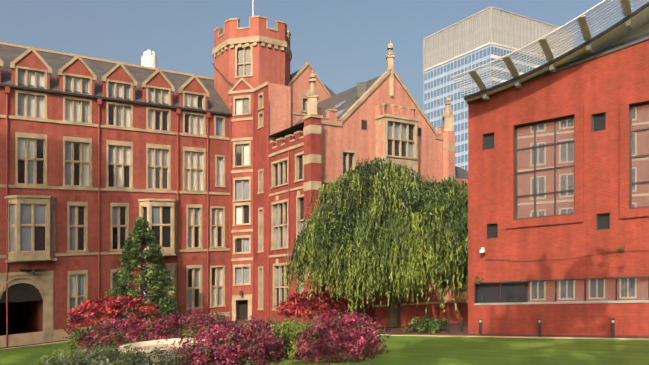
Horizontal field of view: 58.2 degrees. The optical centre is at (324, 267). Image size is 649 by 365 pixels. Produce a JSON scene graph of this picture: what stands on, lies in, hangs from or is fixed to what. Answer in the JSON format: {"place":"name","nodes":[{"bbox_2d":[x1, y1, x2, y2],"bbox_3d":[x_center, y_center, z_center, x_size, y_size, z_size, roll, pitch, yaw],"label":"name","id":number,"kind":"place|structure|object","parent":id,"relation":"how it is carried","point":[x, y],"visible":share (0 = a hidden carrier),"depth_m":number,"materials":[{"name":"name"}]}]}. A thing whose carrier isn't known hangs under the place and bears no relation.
{"place":"outdoors","nodes":[
{"label":"outdoors","id":0,"kind":"place"},
{"bbox_2d":[0,323,648,364],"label":"lawn","id":1,"kind":"structure","parent":0,"point":[454,350],"depth_m":28.72,"materials":[{"name":"green plant"}]},
{"bbox_2d":[67,340,380,364],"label":"soil bed","id":2,"kind":"object","parent":1,"relation":"on","point":[282,354],"visible":0.09,"depth_m":31.01,"materials":[{"name":"brown soil"}]},
{"bbox_2d":[117,338,205,361],"bbox_3d":[-9.306,4.775,33.609,5.000,1.014,5.000,0,0,1],"label":"stone planter","id":3,"kind":"object","parent":2,"relation":"on","point":[151,344],"visible":0.5,"depth_m":34.20,"materials":[{"name":"stone"}]},
{"bbox_2d":[38,156,624,364],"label":"vegetation","id":4,"kind":"object","parent":1,"relation":"on","point":[376,226],"depth_m":37.87,"materials":[{"name":"green plant"}]},
{"bbox_2d":[0,315,648,348],"bbox_3d":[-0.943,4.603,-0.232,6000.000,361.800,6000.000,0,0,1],"label":"ground","id":5,"kind":"structure","parent":0,"point":[454,329],"depth_m":37.50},
{"bbox_2d":[0,42,231,347],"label":"facade","id":6,"kind":"structure","parent":5,"relation":"on","point":[98,157],"depth_m":48.91,"materials":[{"name":"red brick"}]},
{"bbox_2d":[228,78,290,320],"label":"stair tower","id":7,"kind":"structure","parent":5,"relation":"on","point":[261,113],"depth_m":55.90,"materials":[{"name":"red brick"}]},
{"bbox_2d":[141,50,467,326],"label":"building","id":8,"kind":"structure","parent":5,"relation":"on","point":[409,312],"depth_m":41.95,"materials":[{"name":"red brick"}]},
{"bbox_2d":[267,40,454,323],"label":"hall","id":9,"kind":"structure","parent":5,"relation":"on","point":[327,140],"depth_m":52.52,"materials":[{"name":"brick"}]},
{"bbox_2d":[212,62,335,126],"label":"range","id":10,"kind":"structure","parent":9,"relation":"on","point":[299,83],"depth_m":61.43,"materials":[{"name":"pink brick"}]},
{"bbox_2d":[212,0,291,108],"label":"tower","id":11,"kind":"structure","parent":10,"relation":"on","point":[257,52],"depth_m":57.01,"materials":[{"name":"brick"}]},
{"bbox_2d":[423,6,571,178],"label":"high-rise building","id":12,"kind":"structure","parent":5,"relation":"on","point":[484,36],"depth_m":195.38,"materials":[{"name":"blue glass"}]},
{"bbox_2d":[412,318,614,337],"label":"bollards","id":13,"kind":"object","parent":5,"relation":"on","point":[539,327],"visible":0.9,"depth_m":32.53,"materials":[{"name":"metal"}]},
{"bbox_2d":[451,0,648,335],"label":"building","id":14,"kind":"structure","parent":5,"relation":"on","point":[558,178],"depth_m":32.51,"materials":[{"name":"brick"}]},
{"bbox_2d":[0,0,648,111],"label":"sky","id":15,"kind":"structure","parent":0,"point":[345,42],"materials":[{"name":"blue"}]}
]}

